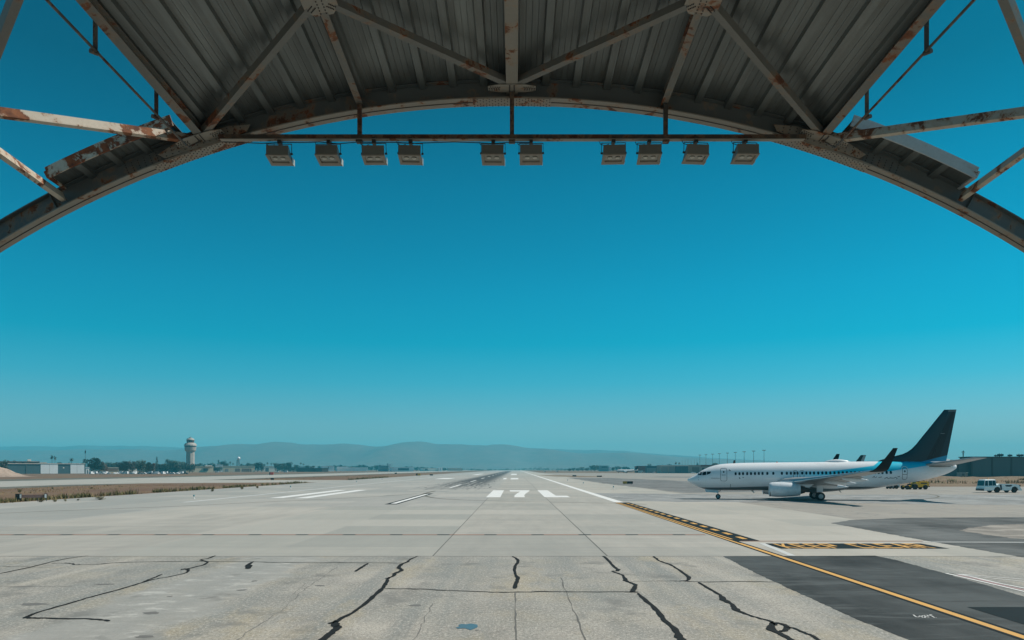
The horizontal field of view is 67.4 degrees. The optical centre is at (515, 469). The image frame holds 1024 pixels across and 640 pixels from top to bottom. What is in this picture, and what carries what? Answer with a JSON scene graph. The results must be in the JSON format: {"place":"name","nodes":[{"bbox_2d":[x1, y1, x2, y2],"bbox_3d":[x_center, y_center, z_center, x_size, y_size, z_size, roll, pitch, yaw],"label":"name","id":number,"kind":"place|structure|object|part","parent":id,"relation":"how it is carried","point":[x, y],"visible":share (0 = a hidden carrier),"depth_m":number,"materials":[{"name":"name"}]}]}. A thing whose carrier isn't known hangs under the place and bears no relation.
{"place":"outdoors","nodes":[
{"label":"outdoors","id":0,"kind":"place"},
{"bbox_2d":[67,480,343,484],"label":"connecting taxiway","id":1,"kind":"structure","parent":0,"point":[227,481],"depth_m":264.16,"materials":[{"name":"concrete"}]},
{"bbox_2d":[0,470,475,486],"bbox_3d":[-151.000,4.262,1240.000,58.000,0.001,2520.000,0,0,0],"label":"taxiway","id":2,"kind":"structure","parent":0,"point":[45,482],"depth_m":315.35,"materials":[{"name":"concrete"}]},
{"bbox_2d":[0,470,478,488],"bbox_3d":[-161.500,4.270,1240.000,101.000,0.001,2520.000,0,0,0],"label":"taxiway shoulder","id":3,"kind":"object","parent":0,"point":[166,476],"visible":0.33,"depth_m":349.63},
{"bbox_2d":[0,442,855,469],"bbox_3d":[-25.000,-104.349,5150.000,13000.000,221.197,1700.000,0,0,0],"label":"hills","id":4,"kind":"structure","parent":0,"point":[463,456],"depth_m":5185.26,"materials":[{"name":"grey"}]},
{"bbox_2d":[0,470,1012,555],"bbox_3d":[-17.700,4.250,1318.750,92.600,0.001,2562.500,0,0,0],"label":"runway","id":5,"kind":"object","parent":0,"point":[536,511],"visible":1,"depth_m":58.94,"materials":[{"name":"concrete"}]},
{"bbox_2d":[0,534,704,534],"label":"faded orange line","id":6,"kind":"object","parent":5,"relation":"on","point":[356,534],"visible":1,"depth_m":49.88,"materials":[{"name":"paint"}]},
{"bbox_2d":[273,470,620,503],"bbox_3d":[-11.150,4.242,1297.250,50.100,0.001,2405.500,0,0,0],"label":"runway marking","id":7,"kind":"object","parent":5,"relation":"on","point":[521,493],"visible":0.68,"depth_m":133.63,"materials":[{"name":"white paint"}]},
{"bbox_2d":[15,491,939,512],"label":"curved taxi line","id":8,"kind":"object","parent":5,"relation":"on","point":[390,495],"visible":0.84,"depth_m":100.71,"materials":[{"name":"yellow paint"}]},
{"bbox_2d":[14,493,1023,639],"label":"black marking","id":9,"kind":"object","parent":5,"relation":"on","point":[1015,614],"visible":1,"depth_m":41.60,"materials":[{"name":"paint"}]},
{"bbox_2d":[618,503,1023,638],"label":"hold line","id":10,"kind":"object","parent":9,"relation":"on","point":[954,614],"visible":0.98,"depth_m":28.71,"materials":[{"name":"yellow paint"}]},
{"bbox_2d":[775,543,932,547],"bbox_3d":[18.620,4.236,42.450,7.950,0.012,2.580,0,0,0],"label":"hatched marking","id":11,"kind":"object","parent":9,"relation":"on","point":[828,545],"visible":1,"depth_m":42.56,"materials":[{"name":"yellow paint"}]},
{"bbox_2d":[189,470,1023,555],"bbox_3d":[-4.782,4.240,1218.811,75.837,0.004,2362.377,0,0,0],"label":"faded runway marking","id":12,"kind":"object","parent":5,"relation":"on","point":[779,550],"visible":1,"depth_m":102.22,"materials":[{"name":"white paint"}]},
{"bbox_2d":[0,470,1023,502],"bbox_3d":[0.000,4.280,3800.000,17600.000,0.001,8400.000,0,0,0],"label":"ground","id":13,"kind":"structure","parent":0,"point":[143,488],"depth_m":316.69,"materials":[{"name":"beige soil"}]},
{"bbox_2d":[0,459,8,468],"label":"tree","id":14,"kind":"object","parent":13,"relation":"on","point":[2,463],"visible":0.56,"depth_m":559.85,"materials":[{"name":"green plant"}]},
{"bbox_2d":[0,467,35,476],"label":"dirt mound","id":15,"kind":"object","parent":13,"relation":"on","point":[4,472],"visible":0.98,"depth_m":434.05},
{"bbox_2d":[0,461,39,468],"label":"workshop","id":16,"kind":"structure","parent":13,"relation":"on","point":[21,462],"depth_m":790.23,"materials":[{"name":"brown"}]},
{"bbox_2d":[15,493,46,500],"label":"taxiway sign","id":17,"kind":"object","parent":13,"relation":"on","point":[19,496],"visible":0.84,"depth_m":101.78,"materials":[{"name":"black paint"}]},
{"bbox_2d":[7,463,84,473],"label":"hangar","id":18,"kind":"structure","parent":13,"relation":"on","point":[49,468],"depth_m":707.85,"materials":[{"name":"grey metal"}]},
{"bbox_2d":[41,464,48,473],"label":"sliding door","id":19,"kind":"structure","parent":18,"relation":"in","point":[44,467],"depth_m":706.63,"materials":[{"name":"white metal"}]},
{"bbox_2d":[49,464,57,473],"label":"sliding door","id":20,"kind":"structure","parent":18,"relation":"in","point":[53,468],"depth_m":710.78,"materials":[{"name":"white metal"}]},
{"bbox_2d":[70,464,76,473],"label":"sliding door","id":21,"kind":"structure","parent":18,"relation":"in","point":[73,467],"depth_m":720.92,"materials":[{"name":"white metal"}]},
{"bbox_2d":[77,464,83,473],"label":"sliding door","id":22,"kind":"structure","parent":18,"relation":"in","point":[80,467],"depth_m":724.45,"materials":[{"name":"white metal"}]},
{"bbox_2d":[83,457,100,470],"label":"tree","id":23,"kind":"object","parent":13,"relation":"on","point":[92,465],"visible":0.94,"depth_m":733.63,"materials":[{"name":"green plant"}]},
{"bbox_2d":[95,460,104,471],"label":"tree","id":24,"kind":"object","parent":13,"relation":"on","point":[101,467],"visible":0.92,"depth_m":740.95,"materials":[{"name":"green plant"}]},
{"bbox_2d":[105,467,118,472],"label":"shop","id":25,"kind":"structure","parent":13,"relation":"on","point":[112,469],"depth_m":761.38,"materials":[{"name":"beige"}]},
{"bbox_2d":[115,461,126,470],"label":"tree","id":26,"kind":"object","parent":13,"relation":"on","point":[123,467],"visible":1,"depth_m":738.57,"materials":[{"name":"green plant"}]},
{"bbox_2d":[126,460,136,471],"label":"tree","id":27,"kind":"object","parent":13,"relation":"on","point":[130,466],"visible":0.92,"depth_m":744.19,"materials":[{"name":"green plant"}]},
{"bbox_2d":[135,460,145,471],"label":"tree","id":28,"kind":"object","parent":13,"relation":"on","point":[140,466],"visible":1,"depth_m":713.78,"materials":[{"name":"green plant"}]},
{"bbox_2d":[143,462,151,471],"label":"tree","id":29,"kind":"object","parent":13,"relation":"on","point":[148,467],"visible":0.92,"depth_m":733.90,"materials":[{"name":"green plant"}]},
{"bbox_2d":[144,469,185,472],"bbox_3d":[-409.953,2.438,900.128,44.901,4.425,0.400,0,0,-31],"label":"building","id":30,"kind":"structure","parent":13,"relation":"on","point":[171,470],"depth_m":903.41,"materials":[{"name":"metal"}]},
{"bbox_2d":[162,464,169,470],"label":"tree","id":31,"kind":"object","parent":13,"relation":"on","point":[165,466],"visible":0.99,"depth_m":897.83,"materials":[{"name":"green plant"}]},
{"bbox_2d":[165,459,172,464],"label":"tree","id":32,"kind":"object","parent":13,"relation":"on","point":[168,462],"visible":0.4,"depth_m":1018.18,"materials":[{"name":"green plant"}]},
{"bbox_2d":[171,464,181,471],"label":"tree","id":33,"kind":"object","parent":13,"relation":"on","point":[176,467],"visible":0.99,"depth_m":904.00,"materials":[{"name":"green plant"}]},
{"bbox_2d":[184,463,193,472],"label":"tree","id":34,"kind":"object","parent":13,"relation":"on","point":[188,468],"visible":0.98,"depth_m":938.40,"materials":[{"name":"green plant"}]},
{"bbox_2d":[184,436,196,465],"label":"control tower","id":35,"kind":"structure","parent":13,"relation":"on","point":[190,445],"depth_m":1055.29,"materials":[{"name":"concrete"}]},
{"bbox_2d":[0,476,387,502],"bbox_3d":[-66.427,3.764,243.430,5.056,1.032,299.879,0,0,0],"label":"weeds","id":36,"kind":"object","parent":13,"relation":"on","point":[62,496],"visible":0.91,"depth_m":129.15,"materials":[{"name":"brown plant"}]},
{"bbox_2d":[178,465,213,471],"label":"terminal","id":37,"kind":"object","parent":13,"relation":"on","point":[207,468],"visible":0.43,"depth_m":1009.75,"materials":[{"name":"beige"}]},
{"bbox_2d":[213,467,222,470],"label":"building","id":38,"kind":"structure","parent":13,"relation":"on","point":[216,468],"depth_m":1148.44,"materials":[{"name":"green"}]},
{"bbox_2d":[223,466,254,471],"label":"depot","id":39,"kind":"structure","parent":13,"relation":"on","point":[238,468],"depth_m":1199.90,"materials":[{"name":"beige"}]},
{"bbox_2d":[242,468,249,471],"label":"roller door","id":40,"kind":"structure","parent":39,"relation":"in","point":[243,469],"depth_m":1204.51,"materials":[{"name":"grey metal"}]},
{"bbox_2d":[254,462,261,471],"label":"tree","id":41,"kind":"object","parent":13,"relation":"on","point":[257,465],"visible":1,"depth_m":1188.58,"materials":[{"name":"green plant"}]},
{"bbox_2d":[261,466,276,471],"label":"shed","id":42,"kind":"structure","parent":13,"relation":"on","point":[268,468],"depth_m":1299.29,"materials":[{"name":"white"}]},
{"bbox_2d":[274,463,282,470],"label":"tree","id":43,"kind":"object","parent":13,"relation":"on","point":[278,465],"visible":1,"depth_m":1207.91,"materials":[{"name":"green plant"}]},
{"bbox_2d":[281,463,287,470],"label":"tree","id":44,"kind":"object","parent":13,"relation":"on","point":[284,467],"visible":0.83,"depth_m":1238.55,"materials":[{"name":"green plant"}]},
{"bbox_2d":[285,462,292,471],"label":"tree","id":45,"kind":"object","parent":13,"relation":"on","point":[289,466],"visible":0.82,"depth_m":1259.82,"materials":[{"name":"green plant"}]},
{"bbox_2d":[297,468,327,471],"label":"barrier wall","id":46,"kind":"structure","parent":13,"relation":"on","point":[312,469],"depth_m":1179.92,"materials":[{"name":"grey concrete"}]},
{"bbox_2d":[321,466,333,470],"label":"warehouse","id":47,"kind":"structure","parent":13,"relation":"on","point":[330,468],"depth_m":1551.06,"materials":[{"name":"white metal"}]},
{"bbox_2d":[335,467,367,470],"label":"warehouse","id":48,"kind":"structure","parent":13,"relation":"on","point":[351,468],"depth_m":1599.91,"materials":[{"name":"white"}]},
{"bbox_2d":[378,463,390,470],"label":"hangar","id":49,"kind":"structure","parent":13,"relation":"on","point":[384,468],"depth_m":1500.19,"materials":[{"name":"grey metal"}]},
{"bbox_2d":[390,467,413,470],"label":"cargo shed","id":50,"kind":"structure","parent":13,"relation":"on","point":[401,468],"depth_m":1400.05,"materials":[{"name":"white metal"}]},
{"bbox_2d":[420,468,437,470],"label":"cargo shed","id":51,"kind":"structure","parent":13,"relation":"on","point":[428,469],"depth_m":1600.27,"materials":[{"name":"white"}]},
{"bbox_2d":[258,467,632,469],"bbox_3d":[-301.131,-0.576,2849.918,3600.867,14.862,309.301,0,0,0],"label":"treeline","id":52,"kind":"object","parent":13,"relation":"on","point":[540,468],"visible":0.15,"depth_m":2834.54,"materials":[{"name":"green plant"}]},
{"bbox_2d":[447,468,461,470],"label":"cargo shed","id":53,"kind":"structure","parent":13,"relation":"on","point":[454,469],"depth_m":2000.24,"materials":[{"name":"beige metal"}]},
{"bbox_2d":[599,466,610,470],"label":"control building","id":54,"kind":"structure","parent":13,"relation":"on","point":[604,468],"depth_m":1500.00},
{"bbox_2d":[616,466,637,472],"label":"airplane","id":55,"kind":"object","parent":13,"relation":"on","point":[627,471],"visible":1,"depth_m":849.62,"materials":[{"name":"paint"}]},
{"bbox_2d":[634,466,644,472],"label":"fire station","id":56,"kind":"object","parent":13,"relation":"on","point":[640,469],"visible":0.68,"depth_m":900.00,"materials":[{"name":"grey"}]},
{"bbox_2d":[645,466,656,472],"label":"hangar","id":57,"kind":"structure","parent":13,"relation":"on","point":[650,469],"depth_m":854.93,"materials":[{"name":"grey metal"}]},
{"bbox_2d":[656,465,713,472],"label":"hangar","id":58,"kind":"structure","parent":13,"relation":"on","point":[678,468],"depth_m":799.70,"materials":[{"name":"beige metal"}]},
{"bbox_2d":[662,467,667,472],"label":"sliding door","id":59,"kind":"structure","parent":58,"relation":"in","point":[664,469],"depth_m":799.54,"materials":[{"name":"grey metal"}]},
{"bbox_2d":[669,466,674,472],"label":"sliding door","id":60,"kind":"structure","parent":58,"relation":"in","point":[671,468],"depth_m":799.54,"materials":[{"name":"grey metal"}]},
{"bbox_2d":[675,466,681,472],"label":"sliding door","id":61,"kind":"structure","parent":58,"relation":"in","point":[678,469],"depth_m":799.74,"materials":[{"name":"teal"}]},
{"bbox_2d":[682,466,687,472],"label":"sliding door","id":62,"kind":"structure","parent":58,"relation":"in","point":[684,468],"depth_m":799.74,"materials":[{"name":"teal"}]},
{"bbox_2d":[692,467,698,472],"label":"brown door","id":63,"kind":"structure","parent":58,"relation":"in","point":[694,469],"depth_m":799.74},
{"bbox_2d":[856,455,865,461],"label":"airplane","id":64,"kind":"object","parent":13,"relation":"on","point":[861,458],"visible":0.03,"depth_m":316.77,"materials":[{"name":"paint"}]},
{"bbox_2d":[942,462,967,476],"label":"hangar","id":65,"kind":"structure","parent":13,"relation":"on","point":[962,467],"depth_m":356.00,"materials":[{"name":"metal"}]},
{"bbox_2d":[900,476,1023,486],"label":"grass bank","id":66,"kind":"structure","parent":13,"relation":"on","point":[970,480],"depth_m":224.43,"materials":[{"name":"plant"}]},
{"bbox_2d":[956,472,967,476],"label":"generator box","id":67,"kind":"object","parent":13,"relation":"on","point":[961,474],"visible":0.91,"depth_m":345.00,"materials":[{"name":"grey"}]},
{"bbox_2d":[958,453,1023,476],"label":"hangar","id":68,"kind":"structure","parent":13,"relation":"on","point":[995,466],"depth_m":354.00,"materials":[{"name":"metal"}]},
{"bbox_2d":[0,556,1023,639],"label":"apron","id":69,"kind":"object","parent":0,"point":[689,609],"depth_m":25.23,"materials":[{"name":"concrete"}]},
{"bbox_2d":[20,580,478,637],"bbox_3d":[-8.264,4.246,24.311,14.646,0.001,10.015,0,0,0],"label":"oil stain","id":70,"kind":"object","parent":69,"relation":"on","point":[139,636],"visible":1,"depth_m":24.09,"materials":[{"name":"grey concrete"}]},
{"bbox_2d":[202,562,467,639],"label":"hairline crack","id":71,"kind":"object","parent":69,"relation":"on","point":[310,585],"visible":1,"depth_m":23.07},
{"bbox_2d":[3,556,819,639],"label":"crack sealant","id":72,"kind":"object","parent":69,"relation":"on","point":[678,635],"visible":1,"depth_m":25.73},
{"bbox_2d":[456,624,477,629],"bbox_3d":[-1.300,4.242,20.669,0.590,0.001,0.847,0,0,0],"label":"blue paint stain","id":73,"kind":"object","parent":69,"relation":"on","point":[470,626],"visible":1,"depth_m":20.70,"materials":[{"name":"blue paint"}]},
{"bbox_2d":[0,0,1023,252],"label":"steel canopy","id":74,"kind":"object","parent":69,"relation":"on","point":[210,70],"visible":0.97,"depth_m":18.62,"materials":[{"name":"metal"}]},
{"bbox_2d":[218,92,805,143],"bbox_3d":[-0.075,-9.169,20.108,15.350,1.401,0.205,0,0,0],"label":"light rail","id":75,"kind":"object","parent":74,"relation":"hanging from","point":[359,137],"visible":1,"depth_m":20.05,"materials":[{"name":"metal"}]},
{"bbox_2d":[265,140,294,166],"bbox_3d":[-6.183,-8.350,20.149,0.709,0.600,0.582,0,0,-1],"label":"floodlight","id":76,"kind":"object","parent":75,"relation":"hanging from","point":[278,154],"visible":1,"depth_m":20.02,"materials":[{"name":"grey metal"}]},
{"bbox_2d":[314,140,342,165],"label":"floodlight","id":77,"kind":"object","parent":75,"relation":"hanging from","point":[328,154],"visible":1,"depth_m":20.00,"materials":[{"name":"grey metal"}]},
{"bbox_2d":[360,137,387,165],"bbox_3d":[-3.709,-8.358,20.136,0.709,0.600,0.582,-1,4,-2],"label":"floodlight","id":78,"kind":"object","parent":75,"relation":"hanging from","point":[374,154],"visible":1,"depth_m":19.91,"materials":[{"name":"grey metal"}]},
{"bbox_2d":[397,137,423,164],"bbox_3d":[-2.756,-8.363,20.139,0.709,0.600,0.582,1,3,-2],"label":"floodlight","id":79,"kind":"object","parent":75,"relation":"hanging from","point":[410,154],"visible":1,"depth_m":19.98,"materials":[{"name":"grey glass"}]},
{"bbox_2d":[480,140,505,165],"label":"floodlight","id":80,"kind":"object","parent":75,"relation":"hanging from","point":[492,154],"visible":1,"depth_m":19.97,"materials":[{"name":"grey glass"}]},
{"bbox_2d":[517,137,543,165],"bbox_3d":[0.402,-8.370,20.151,0.709,0.600,0.582,0,0,1],"label":"floodlight","id":81,"kind":"object","parent":75,"relation":"hanging from","point":[531,153],"visible":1,"depth_m":19.91,"materials":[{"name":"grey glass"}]},
{"bbox_2d":[599,136,626,164],"bbox_3d":[2.560,-8.374,20.139,0.709,0.600,0.582,-1,3,1],"label":"floodlight","id":82,"kind":"object","parent":75,"relation":"hanging from","point":[613,153],"visible":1,"depth_m":20.00,"materials":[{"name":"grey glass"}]},
{"bbox_2d":[635,136,661,164],"bbox_3d":[3.495,-8.378,20.146,0.709,0.600,0.582,0,1,3],"label":"floodlight","id":83,"kind":"object","parent":75,"relation":"hanging from","point":[648,153],"visible":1,"depth_m":19.98,"materials":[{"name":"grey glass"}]},
{"bbox_2d":[681,136,709,164],"bbox_3d":[4.711,-8.383,20.142,0.709,0.600,0.582,1,2,-2],"label":"floodlight","id":84,"kind":"object","parent":75,"relation":"hanging from","point":[695,153],"visible":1,"depth_m":19.98,"materials":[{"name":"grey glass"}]},
{"bbox_2d":[730,136,759,164],"bbox_3d":[6.003,-8.386,20.147,0.709,0.600,0.582,0,0,-3],"label":"floodlight","id":85,"kind":"object","parent":75,"relation":"hanging from","point":[744,153],"visible":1,"depth_m":20.00,"materials":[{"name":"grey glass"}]},
{"bbox_2d":[433,482,607,639],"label":"slab joint","id":86,"kind":"object","parent":69,"relation":"on","point":[515,628],"visible":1,"depth_m":26.88,"materials":[{"name":"black"}]},
{"bbox_2d":[724,556,1023,639],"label":"asphalt patch","id":87,"kind":"object","parent":69,"relation":"on","point":[890,614],"visible":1,"depth_m":26.22,"materials":[{"name":"grey asphalt"}]},
{"bbox_2d":[946,573,1023,591],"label":"white line","id":88,"kind":"object","parent":69,"relation":"on","point":[987,580],"visible":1,"depth_m":29.49,"materials":[{"name":"paint"}]},
{"bbox_2d":[959,575,1023,589],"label":"white line","id":89,"kind":"object","parent":69,"relation":"on","point":[994,583],"visible":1,"depth_m":28.48,"materials":[{"name":"paint"}]},
{"bbox_2d":[0,0,1023,461],"label":"sky","id":90,"kind":"structure","parent":0,"point":[792,304],"materials":[{"name":"blue"}]},
{"bbox_2d":[545,473,1023,519],"bbox_3d":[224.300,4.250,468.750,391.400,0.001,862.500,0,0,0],"label":"taxiway","id":91,"kind":"structure","parent":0,"point":[857,511],"depth_m":89.72,"materials":[{"name":"beige concrete"}]},
{"bbox_2d":[542,475,596,476],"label":"weed strip","id":92,"kind":"object","parent":91,"relation":"on","point":[568,476],"visible":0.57,"depth_m":441.89,"materials":[{"name":"plant"}]},
{"bbox_2d":[573,478,761,492],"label":"asphalt patch","id":93,"kind":"object","parent":91,"relation":"on","point":[678,486],"visible":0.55,"depth_m":212.03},
{"bbox_2d":[623,481,632,483],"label":"taxiway sign","id":94,"kind":"object","parent":93,"relation":"on","point":[627,482],"visible":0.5,"depth_m":215.95,"materials":[{"name":"metal"}]},
{"bbox_2d":[595,493,1023,504],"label":"asphalt strip","id":95,"kind":"object","parent":91,"relation":"on","point":[969,499],"visible":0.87,"depth_m":110.99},
{"bbox_2d":[687,410,984,500],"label":"airplane","id":96,"kind":"object","parent":95,"relation":"on","point":[924,457],"visible":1,"depth_m":103.94,"materials":[{"name":"paint"}]},
{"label":"nose gear door","id":97,"kind":"part","parent":96,"relation":"part of","materials":[{"name":"white metal"}]},
{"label":"gear door","id":98,"kind":"part","parent":96,"relation":"part of","materials":[{"name":"white metal"}]},
{"bbox_2d":[886,484,899,488],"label":"tow dolly","id":99,"kind":"object","parent":91,"relation":"on","point":[894,487],"visible":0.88,"depth_m":165.10,"materials":[{"name":"white paint"}]},
{"bbox_2d":[900,481,929,489],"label":"tow tractor","id":100,"kind":"object","parent":91,"relation":"on","point":[919,485],"visible":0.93,"depth_m":159.91,"materials":[{"name":"metal"}]},
{"bbox_2d":[832,517,1023,556],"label":"asphalt patch","id":101,"kind":"object","parent":91,"relation":"on","point":[943,530],"visible":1,"depth_m":54.01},
{"bbox_2d":[960,524,1023,538],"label":"concrete island","id":102,"kind":"structure","parent":101,"relation":"on","point":[1011,530],"depth_m":53.08,"materials":[{"name":"grey concrete"}]},
{"bbox_2d":[976,478,1021,492],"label":"pushback tug","id":103,"kind":"object","parent":91,"relation":"on","point":[989,485],"visible":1,"depth_m":138.10,"materials":[{"name":"white metal"}]}
]}

